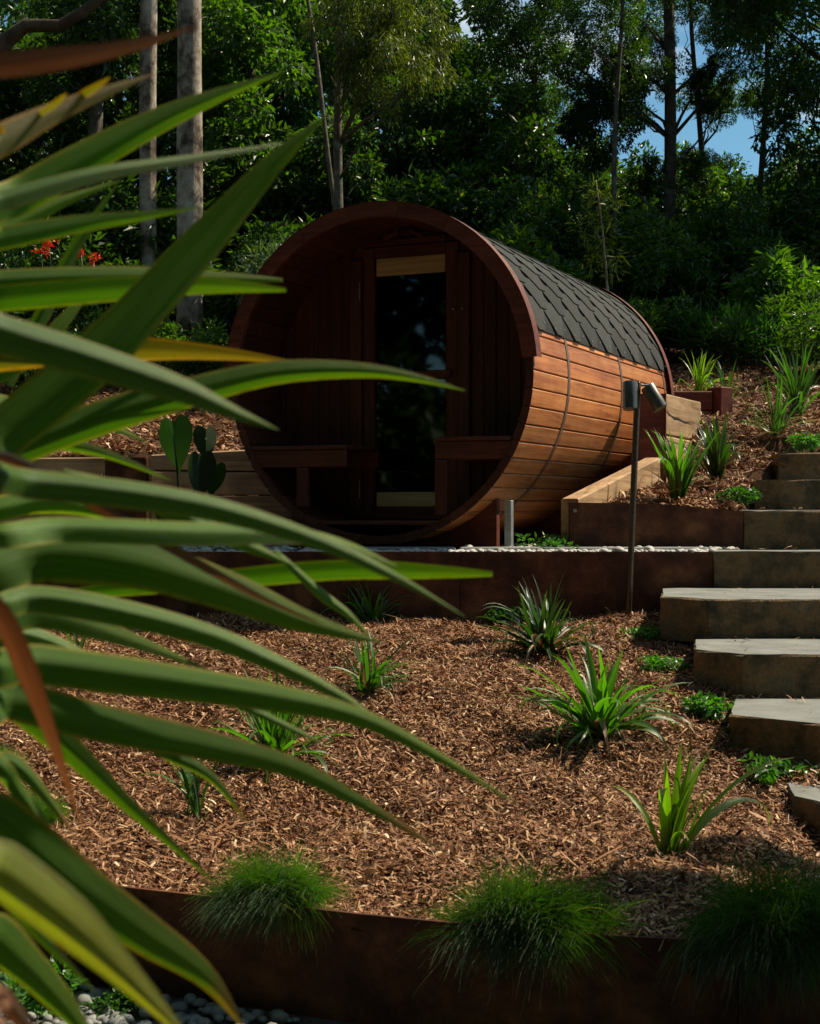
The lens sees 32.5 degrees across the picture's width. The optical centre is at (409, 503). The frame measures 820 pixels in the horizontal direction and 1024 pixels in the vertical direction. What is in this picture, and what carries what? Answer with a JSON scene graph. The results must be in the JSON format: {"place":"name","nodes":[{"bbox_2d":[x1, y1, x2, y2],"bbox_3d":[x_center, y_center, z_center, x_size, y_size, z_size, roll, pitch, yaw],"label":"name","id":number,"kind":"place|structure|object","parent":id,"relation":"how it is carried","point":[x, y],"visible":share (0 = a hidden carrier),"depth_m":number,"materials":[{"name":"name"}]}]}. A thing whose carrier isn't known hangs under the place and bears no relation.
{"place":"outdoors","nodes":[
{"label":"outdoors","id":0,"kind":"place"},
{"bbox_2d":[208,544,526,551],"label":"gravel terrace","id":1,"kind":"structure","parent":0,"point":[216,549],"depth_m":8.82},
{"bbox_2d":[0,450,291,522],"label":"timber retaining wall","id":2,"kind":"structure","parent":1,"relation":"on","point":[242,483],"depth_m":10.30,"materials":[{"name":"brown wood"}]},
{"bbox_2d":[155,415,225,520],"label":"cactus","id":3,"kind":"object","parent":1,"relation":"on","point":[177,435],"visible":0.63,"depth_m":9.29,"materials":[{"name":"green plant"}]},
{"bbox_2d":[224,201,673,549],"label":"barrel sauna","id":4,"kind":"structure","parent":1,"relation":"on","point":[528,429],"depth_m":8.81,"materials":[{"name":"brown wood"}]},
{"bbox_2d":[359,241,465,519],"bbox_3d":[0.015,-0.763,8.825,0.732,1.727,0.088,0,0,25],"label":"door","id":5,"kind":"structure","parent":4,"relation":"in","point":[410,292],"depth_m":8.85,"materials":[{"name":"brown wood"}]},
{"bbox_2d":[179,543,740,552],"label":"white pebbles","id":6,"kind":"object","parent":1,"relation":"on","point":[284,548],"visible":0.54,"depth_m":7.94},
{"bbox_2d":[459,547,573,549],"bbox_3d":[0.608,0.266,8.070,0.645,0.034,0.170,0,0,0],"label":"paver","id":7,"kind":"object","parent":1,"relation":"on","point":[515,548],"visible":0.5,"depth_m":7.99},
{"bbox_2d":[514,531,578,548],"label":"ground cover plant","id":8,"kind":"object","parent":1,"relation":"on","point":[549,541],"visible":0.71,"depth_m":8.17,"materials":[{"name":"green plant"}]},
{"bbox_2d":[561,458,659,544],"bbox_3d":[1.286,0.000,8.864,0.113,0.620,1.408,0,0,30],"label":"sloping timber edge","id":9,"kind":"object","parent":1,"relation":"on","point":[606,488],"visible":0.38,"depth_m":8.71,"materials":[{"name":"brown wood"}]},
{"bbox_2d":[569,502,742,549],"bbox_3d":[1.338,0.150,8.252,1.127,0.340,0.457,0,0,26],"label":"steel planter","id":10,"kind":"object","parent":1,"relation":"on","point":[607,525],"visible":0.73,"depth_m":8.20,"materials":[{"name":"metal"}]},
{"bbox_2d":[638,393,700,483],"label":"timber retaining wall","id":11,"kind":"structure","parent":1,"relation":"on","point":[675,415],"depth_m":9.62,"materials":[{"name":"brown wood"}]},
{"bbox_2d":[735,510,819,549],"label":"stone step","id":12,"kind":"object","parent":1,"relation":"on","point":[775,529],"visible":0.61,"depth_m":8.20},
{"bbox_2d":[750,480,819,509],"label":"stone step","id":13,"kind":"object","parent":12,"relation":"on","point":[789,494],"visible":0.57,"depth_m":8.74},
{"bbox_2d":[7,936,737,1023],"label":"pebble path","id":14,"kind":"structure","parent":0,"point":[189,1011],"depth_m":3.88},
{"bbox_2d":[0,952,89,1016],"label":"ground cover plant","id":15,"kind":"object","parent":14,"relation":"on","point":[20,992],"visible":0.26,"depth_m":3.92,"materials":[{"name":"green plant"}]},
{"bbox_2d":[78,981,138,1017],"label":"ground cover plant","id":16,"kind":"object","parent":14,"relation":"on","point":[123,1001],"visible":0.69,"depth_m":3.88,"materials":[{"name":"green plant"}]},
{"bbox_2d":[0,972,299,1023],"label":"grey pebbles","id":17,"kind":"object","parent":14,"relation":"on","point":[217,1013],"visible":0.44,"depth_m":3.85,"materials":[{"name":"stone"}]},
{"bbox_2d":[0,25,516,1023],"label":"flax plant","id":18,"kind":"object","parent":14,"relation":"on","point":[56,887],"visible":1,"depth_m":1.29,"materials":[{"name":"green plant"}]},
{"bbox_2d":[0,885,819,1023],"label":"steel edging","id":19,"kind":"object","parent":14,"relation":"on","point":[367,976],"visible":0.48,"depth_m":3.77,"materials":[{"name":"metal"}]},
{"bbox_2d":[0,607,819,953],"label":"mulch bed","id":20,"kind":"object","parent":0,"point":[422,771],"visible":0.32,"depth_m":5.22,"materials":[{"name":"wood"}]},
{"bbox_2d":[3,784,77,828],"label":"plant","id":21,"kind":"object","parent":20,"relation":"on","point":[48,812],"visible":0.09,"depth_m":4.82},
{"bbox_2d":[133,759,223,821],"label":"strappy plant","id":22,"kind":"object","parent":20,"relation":"on","point":[191,794],"visible":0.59,"depth_m":4.91,"materials":[{"name":"green plant"}]},
{"bbox_2d":[180,830,360,976],"bbox_3d":[-0.388,1.107,3.950,0.507,0.367,0.543,0,0,0],"label":"weeping mound","id":23,"kind":"object","parent":20,"relation":"on","point":[264,887],"visible":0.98,"depth_m":3.90,"materials":[{"name":"plant"}]},
{"bbox_2d":[205,668,354,783],"bbox_3d":[-0.515,0.844,5.476,0.620,0.442,0.698,0,0,15],"label":"strappy plant","id":24,"kind":"object","parent":20,"relation":"on","point":[270,735],"visible":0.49,"depth_m":5.43,"materials":[{"name":"green plant"}]},
{"bbox_2d":[322,579,413,623],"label":"strappy plant","id":25,"kind":"object","parent":20,"relation":"on","point":[376,613],"visible":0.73,"depth_m":7.80,"materials":[{"name":"green plant"}]},
{"bbox_2d":[31,552,712,621],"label":"steel retaining wall","id":26,"kind":"structure","parent":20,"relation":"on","point":[593,583],"depth_m":7.90,"materials":[{"name":"metal"}]},
{"bbox_2d":[322,623,423,704],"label":"strappy plant","id":27,"kind":"object","parent":20,"relation":"on","point":[373,679],"visible":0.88,"depth_m":6.20,"materials":[{"name":"green plant"}]},
{"bbox_2d":[484,606,537,625],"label":"ground cover plant","id":28,"kind":"object","parent":20,"relation":"on","point":[495,615],"visible":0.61,"depth_m":7.80,"materials":[{"name":"green plant"}]},
{"bbox_2d":[393,843,688,1016],"bbox_3d":[0.327,1.089,3.742,0.746,0.394,0.572,0,0,0],"label":"weeping mound","id":29,"kind":"object","parent":20,"relation":"on","point":[535,910],"visible":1,"depth_m":3.67,"materials":[{"name":"plant"}]},
{"bbox_2d":[476,574,606,668],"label":"strappy plant","id":30,"kind":"object","parent":20,"relation":"on","point":[539,639],"visible":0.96,"depth_m":6.92,"materials":[{"name":"green plant"}]},
{"bbox_2d":[505,630,695,753],"bbox_3d":[0.776,0.759,5.724,0.810,0.471,0.682,0,0,35],"label":"strappy plant","id":31,"kind":"object","parent":20,"relation":"on","point":[599,706],"visible":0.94,"depth_m":5.63,"materials":[{"name":"green plant"}]},
{"bbox_2d":[618,623,661,641],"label":"ground cover plant","id":32,"kind":"object","parent":20,"relation":"on","point":[648,632],"visible":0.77,"depth_m":7.20,"materials":[{"name":"green plant"}]},
{"bbox_2d":[623,380,666,615],"bbox_3d":[1.280,0.036,7.684,0.248,1.412,0.148,0,0,0],"label":"garden spot lamp","id":33,"kind":"object","parent":20,"relation":"on","point":[632,390],"visible":0.99,"depth_m":7.72,"materials":[{"name":"metal"}]},
{"bbox_2d":[636,654,688,672],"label":"ground cover plant","id":34,"kind":"object","parent":20,"relation":"on","point":[655,664],"visible":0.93,"depth_m":6.65,"materials":[{"name":"green plant"}]},
{"bbox_2d":[609,732,790,854],"bbox_3d":[0.919,0.925,4.419,0.533,0.403,0.446,0,0,0],"label":"lime plant","id":35,"kind":"object","parent":20,"relation":"on","point":[673,810],"visible":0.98,"depth_m":4.46,"materials":[{"name":"green plant"}]},
{"bbox_2d":[677,690,737,720],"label":"ground cover plant","id":36,"kind":"object","parent":20,"relation":"on","point":[702,706],"visible":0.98,"depth_m":5.98,"materials":[{"name":"green plant"}]},
{"bbox_2d":[651,831,819,1023],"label":"weeping mound","id":37,"kind":"object","parent":20,"relation":"on","point":[771,921],"visible":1,"depth_m":3.54,"materials":[{"name":"plant"}]},
{"bbox_2d":[660,588,819,642],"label":"stone step","id":38,"kind":"object","parent":20,"relation":"on","point":[689,614],"visible":0.95,"depth_m":6.92,"materials":[{"name":"stone"}]},
{"bbox_2d":[713,549,819,587],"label":"stone step","id":39,"kind":"object","parent":38,"relation":"on","point":[797,568],"visible":0.81,"depth_m":7.88,"materials":[{"name":"stone"}]},
{"bbox_2d":[693,638,819,698],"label":"stone step","id":40,"kind":"object","parent":20,"relation":"on","point":[777,667],"visible":0.86,"depth_m":6.19,"materials":[{"name":"stone"}]},
{"bbox_2d":[729,698,819,766],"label":"stone step","id":41,"kind":"object","parent":20,"relation":"on","point":[784,727],"visible":0.74,"depth_m":5.58,"materials":[{"name":"stone"}]},
{"bbox_2d":[736,751,819,787],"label":"ground cover plant","id":42,"kind":"object","parent":20,"relation":"on","point":[770,770],"visible":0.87,"depth_m":5.33,"materials":[{"name":"green plant"}]},
{"bbox_2d":[786,781,819,830],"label":"stone step","id":43,"kind":"object","parent":20,"relation":"on","point":[804,801],"visible":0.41,"depth_m":5.01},
{"bbox_2d":[0,338,819,519],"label":"mulch slope","id":44,"kind":"structure","parent":0,"point":[778,444],"depth_m":10.71,"materials":[{"name":"wood"}]},
{"bbox_2d":[297,0,467,209],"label":"drooping tree","id":45,"kind":"object","parent":44,"relation":"on","point":[375,48],"visible":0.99,"depth_m":14.20,"materials":[{"name":"green plant"}]},
{"bbox_2d":[0,343,819,510],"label":"wood chips","id":46,"kind":"object","parent":44,"relation":"on","point":[664,493],"visible":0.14,"depth_m":10.75,"materials":[{"name":"wood"}]},
{"bbox_2d":[715,485,762,505],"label":"ground cover plant","id":47,"kind":"object","parent":46,"relation":"on","point":[743,494],"visible":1,"depth_m":8.56,"materials":[{"name":"green plant"}]},
{"bbox_2d":[565,169,630,290],"bbox_3d":[1.763,-2.189,13.223,0.644,1.909,0.597,0,0,0],"label":"sapling","id":48,"kind":"object","parent":44,"relation":"on","point":[600,197],"visible":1,"depth_m":13.20,"materials":[{"name":"green plant"}]},
{"bbox_2d":[640,427,718,501],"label":"strappy plant","id":49,"kind":"object","parent":44,"relation":"on","point":[679,473],"visible":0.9,"depth_m":8.71,"materials":[{"name":"green plant"}]},
{"bbox_2d":[674,387,731,415],"bbox_3d":[2.061,-0.550,11.050,0.927,0.720,0.198,0,0,0],"label":"red timber box","id":50,"kind":"object","parent":44,"relation":"on","point":[719,399],"visible":0.07,"depth_m":11.00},
{"bbox_2d":[678,349,727,390],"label":"strappy plant","id":51,"kind":"object","parent":44,"relation":"on","point":[701,374],"visible":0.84,"depth_m":11.86,"materials":[{"name":"green plant"}]},
{"bbox_2d":[689,361,751,402],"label":"strappy plant","id":52,"kind":"object","parent":44,"relation":"on","point":[721,373],"visible":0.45,"depth_m":11.48,"materials":[{"name":"green plant"}]},
{"bbox_2d":[668,408,781,481],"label":"strappy plant","id":53,"kind":"object","parent":44,"relation":"on","point":[718,455],"visible":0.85,"depth_m":9.45,"materials":[{"name":"green plant"}]},
{"bbox_2d":[732,373,819,436],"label":"strappy plant","id":54,"kind":"object","parent":44,"relation":"on","point":[776,416],"visible":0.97,"depth_m":10.26,"materials":[{"name":"green plant"}]},
{"bbox_2d":[740,342,819,415],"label":"strappy plant","id":55,"kind":"object","parent":44,"relation":"on","point":[801,390],"visible":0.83,"depth_m":11.12,"materials":[{"name":"green plant"}]},
{"bbox_2d":[764,453,819,479],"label":"stone step","id":56,"kind":"object","parent":44,"relation":"on","point":[801,466],"visible":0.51,"depth_m":9.38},
{"bbox_2d":[786,430,819,452],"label":"ground cover plant","id":57,"kind":"object","parent":44,"relation":"on","point":[804,442],"visible":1,"depth_m":9.80,"materials":[{"name":"green plant"}]},
{"bbox_2d":[0,0,819,199],"label":"sky","id":58,"kind":"structure","parent":0,"point":[734,140],"materials":[{"name":"blue"}]},
{"bbox_3d":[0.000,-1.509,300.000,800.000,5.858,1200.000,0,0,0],"label":"ground","id":59,"kind":"structure","parent":0,"visible":0},
{"bbox_2d":[0,99,41,182],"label":"forest tree","id":60,"kind":"object","parent":59,"relation":"on","point":[4,165],"visible":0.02,"depth_m":16.66,"materials":[{"name":"green plant"}]},
{"bbox_2d":[1,312,81,388],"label":"shrub","id":61,"kind":"object","parent":59,"relation":"on","point":[26,374],"visible":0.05,"depth_m":12.48,"materials":[{"name":"green plant"}]},
{"bbox_2d":[0,238,104,336],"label":"shrub","id":62,"kind":"object","parent":59,"relation":"on","point":[28,314],"visible":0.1,"depth_m":13.56,"materials":[{"name":"green plant"}]},
{"bbox_2d":[0,0,106,51],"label":"twisted tree","id":63,"kind":"object","parent":59,"relation":"on","point":[12,36],"visible":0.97,"depth_m":13.92,"materials":[{"name":"brown plant"}]},
{"bbox_2d":[0,32,123,196],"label":"forest tree","id":64,"kind":"object","parent":59,"relation":"on","point":[80,114],"depth_m":18.97,"materials":[{"name":"green plant"}]},
{"bbox_2d":[0,209,135,329],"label":"shrub","id":65,"kind":"object","parent":59,"relation":"on","point":[93,249],"visible":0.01,"depth_m":14.93,"materials":[{"name":"green plant"}]},
{"bbox_2d":[5,1,137,208],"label":"forest tree","id":66,"kind":"object","parent":59,"relation":"on","point":[17,13],"depth_m":22.14,"materials":[{"name":"green plant"}]},
{"bbox_2d":[86,6,105,232],"bbox_3d":[-3.582,-5.656,15.996,2.462,8.312,3.265,0,0,-24],"label":"slender tree","id":67,"kind":"object","parent":59,"relation":"on","point":[96,119],"visible":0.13,"depth_m":15.76,"materials":[{"name":"grey plant"}]},
{"bbox_2d":[0,0,238,311],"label":"forest tree","id":68,"kind":"object","parent":59,"relation":"on","point":[46,88],"visible":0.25,"depth_m":16.07,"materials":[{"name":"green plant"}]},
{"bbox_2d":[34,174,223,335],"bbox_3d":[-3.016,-2.632,15.332,1.995,2.208,1.977,0,0,22],"label":"shrub","id":69,"kind":"object","parent":59,"relation":"on","point":[125,238],"visible":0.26,"depth_m":15.20,"materials":[{"name":"green plant"}]},
{"bbox_2d":[77,303,188,370],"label":"shrub","id":70,"kind":"object","parent":59,"relation":"on","point":[168,326],"visible":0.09,"depth_m":12.99,"materials":[{"name":"green plant"}]},
{"bbox_2d":[139,0,156,266],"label":"gum tree","id":71,"kind":"object","parent":59,"relation":"on","point":[147,86],"visible":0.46,"depth_m":15.11,"materials":[{"name":"grey plant"}]},
{"bbox_2d":[174,0,203,370],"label":"gum tree","id":72,"kind":"object","parent":59,"relation":"on","point":[189,134],"visible":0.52,"depth_m":14.09,"materials":[{"name":"grey plant"}]},
{"bbox_2d":[170,310,280,377],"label":"shrub","id":73,"kind":"object","parent":59,"relation":"on","point":[198,367],"visible":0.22,"depth_m":12.68,"materials":[{"name":"green plant"}]},
{"bbox_2d":[203,227,292,346],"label":"shrub","id":74,"kind":"object","parent":59,"relation":"on","point":[227,266],"visible":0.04,"depth_m":15.38,"materials":[{"name":"green plant"}]},
{"bbox_2d":[132,0,364,246],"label":"forest tree","id":75,"kind":"object","parent":59,"relation":"on","point":[225,55],"visible":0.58,"depth_m":16.43,"materials":[{"name":"green plant"}]},
{"bbox_2d":[128,0,371,263],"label":"forest tree","id":76,"kind":"object","parent":59,"relation":"on","point":[281,109],"visible":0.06,"depth_m":18.19,"materials":[{"name":"green plant"}]},
{"bbox_2d":[0,0,500,188],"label":"distant wood","id":77,"kind":"object","parent":59,"relation":"on","point":[5,9],"visible":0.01,"depth_m":27.43,"materials":[{"name":"green plant"}]},
{"bbox_2d":[204,214,300,356],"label":"shrub","id":78,"kind":"object","parent":59,"relation":"on","point":[224,300],"visible":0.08,"depth_m":14.23,"materials":[{"name":"green plant"}]},
{"bbox_2d":[229,229,295,355],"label":"shrub","id":79,"kind":"object","parent":59,"relation":"on","point":[259,258],"visible":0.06,"depth_m":12.82,"materials":[{"name":"green plant"}]},
{"bbox_2d":[207,150,348,333],"bbox_3d":[-1.708,-3.156,17.668,2.679,2.970,2.703,0,0,-2],"label":"shrub","id":80,"kind":"object","parent":59,"relation":"on","point":[288,204],"visible":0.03,"depth_m":17.02,"materials":[{"name":"green plant"}]},
{"bbox_2d":[264,212,322,247],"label":"shrub","id":81,"kind":"object","parent":59,"relation":"on","point":[296,226],"visible":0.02,"depth_m":14.78,"materials":[{"name":"green plant"}]},
{"bbox_2d":[306,0,334,210],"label":"slanting tree","id":82,"kind":"object","parent":59,"relation":"on","point":[325,133],"visible":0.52,"depth_m":15.40,"materials":[{"name":"grey plant"}]},
{"bbox_2d":[284,0,527,167],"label":"forest tree","id":83,"kind":"object","parent":59,"relation":"on","point":[469,69],"visible":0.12,"depth_m":18.83,"materials":[{"name":"green plant"}]},
{"bbox_2d":[360,161,501,229],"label":"shrub","id":84,"kind":"object","parent":59,"relation":"on","point":[454,205],"visible":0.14,"depth_m":15.44,"materials":[{"name":"green plant"}]},
{"bbox_2d":[306,65,613,247],"bbox_3d":[0.506,-3.497,16.654,3.638,3.591,3.133,0,0,0],"label":"forest tree","id":85,"kind":"object","parent":59,"relation":"on","point":[509,145],"visible":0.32,"depth_m":16.28,"materials":[{"name":"green plant"}]},
{"bbox_2d":[425,34,566,191],"bbox_3d":[1.169,-4.584,21.654,2.942,5.080,3.567,0,0,0],"label":"forest tree","id":86,"kind":"object","parent":59,"relation":"on","point":[546,123],"visible":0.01,"depth_m":20.99,"materials":[{"name":"green plant"}]},
{"bbox_2d":[457,0,594,196],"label":"slender tree","id":87,"kind":"object","parent":59,"relation":"on","point":[496,8],"visible":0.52,"depth_m":17.61,"materials":[{"name":"green plant"}]},
{"bbox_2d":[465,167,606,283],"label":"shrub","id":88,"kind":"object","parent":59,"relation":"on","point":[553,230],"visible":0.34,"depth_m":15.15,"materials":[{"name":"green plant"}]},
{"bbox_2d":[487,219,594,282],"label":"shrub","id":89,"kind":"object","parent":59,"relation":"on","point":[525,234],"visible":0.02,"depth_m":14.05,"materials":[{"name":"green plant"}]},
{"bbox_2d":[525,131,663,235],"bbox_3d":[2.078,-3.425,18.751,2.744,3.284,3.086,0,0,0],"label":"forest tree","id":90,"kind":"object","parent":59,"relation":"on","point":[632,174],"visible":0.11,"depth_m":17.88,"materials":[{"name":"green plant"}]},
{"bbox_2d":[573,182,653,299],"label":"shrub","id":91,"kind":"object","parent":59,"relation":"on","point":[623,210],"visible":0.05,"depth_m":17.32,"materials":[{"name":"green plant"}]},
{"bbox_2d":[538,0,693,254],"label":"slender tree","id":92,"kind":"object","parent":59,"relation":"on","point":[660,74],"visible":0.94,"depth_m":16.35,"materials":[{"name":"green plant"}]},
{"bbox_2d":[496,0,790,312],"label":"tall tree","id":93,"kind":"object","parent":59,"relation":"on","point":[585,118],"visible":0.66,"depth_m":17.07,"materials":[{"name":"green plant"}]},
{"bbox_2d":[570,199,724,313],"bbox_3d":[2.453,-2.321,15.029,1.432,1.704,1.842,0,0,-32],"label":"shrub","id":94,"kind":"object","parent":59,"relation":"on","point":[650,271],"visible":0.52,"depth_m":14.58,"materials":[{"name":"green plant"}]},
{"bbox_2d":[632,285,698,352],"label":"shrub","id":95,"kind":"object","parent":59,"relation":"on","point":[659,322],"visible":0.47,"depth_m":13.33,"materials":[{"name":"green plant"}]},
{"bbox_2d":[637,176,753,334],"bbox_3d":[3.487,-2.698,17.387,2.606,2.604,2.381,0,0,-41],"label":"shrub","id":96,"kind":"object","parent":59,"relation":"on","point":[687,208],"visible":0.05,"depth_m":17.11,"materials":[{"name":"green plant"}]},
{"bbox_2d":[654,139,773,216],"bbox_3d":[3.832,-3.406,18.799,2.062,3.087,2.874,0,0,-42],"label":"forest tree","id":97,"kind":"object","parent":59,"relation":"on","point":[683,182],"visible":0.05,"depth_m":18.20,"materials":[{"name":"green plant"}]},
{"bbox_2d":[674,0,763,211],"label":"slender tree","id":98,"kind":"object","parent":59,"relation":"on","point":[693,15],"visible":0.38,"depth_m":17.36,"materials":[{"name":"green plant"}]},
{"bbox_2d":[664,295,787,364],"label":"shrub","id":99,"kind":"object","parent":59,"relation":"on","point":[736,328],"visible":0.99,"depth_m":13.13,"materials":[{"name":"green plant"}]},
{"bbox_2d":[674,177,803,332],"bbox_3d":[3.665,-2.581,15.326,1.604,1.801,1.618,0,0,41],"label":"shrub","id":100,"kind":"object","parent":59,"relation":"on","point":[735,243],"visible":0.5,"depth_m":14.96,"materials":[{"name":"green plant"}]},
{"bbox_2d":[659,0,819,205],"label":"overhanging tree","id":101,"kind":"object","parent":59,"relation":"on","point":[795,70],"visible":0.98,"depth_m":15.61,"materials":[{"name":"green plant"}]},
{"bbox_2d":[693,168,819,296],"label":"shrub","id":102,"kind":"object","parent":59,"relation":"on","point":[795,221],"visible":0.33,"depth_m":15.47,"materials":[{"name":"green plant"}]},
{"bbox_2d":[696,0,819,213],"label":"slender tree","id":103,"kind":"object","parent":59,"relation":"on","point":[758,104],"visible":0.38,"depth_m":16.83,"materials":[{"name":"green plant"}]},
{"bbox_2d":[711,149,819,211],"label":"forest tree","id":104,"kind":"object","parent":59,"relation":"on","point":[736,173],"visible":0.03,"depth_m":18.46,"materials":[{"name":"green plant"}]},
{"bbox_2d":[714,246,819,357],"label":"shrub","id":105,"kind":"object","parent":59,"relation":"on","point":[773,274],"visible":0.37,"depth_m":13.77,"materials":[{"name":"green plant"}]},
{"bbox_2d":[723,280,819,361],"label":"shrub","id":106,"kind":"object","parent":59,"relation":"on","point":[777,310],"visible":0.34,"depth_m":13.31,"materials":[{"name":"green plant"}]},
{"bbox_2d":[771,295,819,367],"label":"shrub","id":107,"kind":"object","parent":59,"relation":"on","point":[807,323],"visible":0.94,"depth_m":12.43,"materials":[{"name":"green plant"}]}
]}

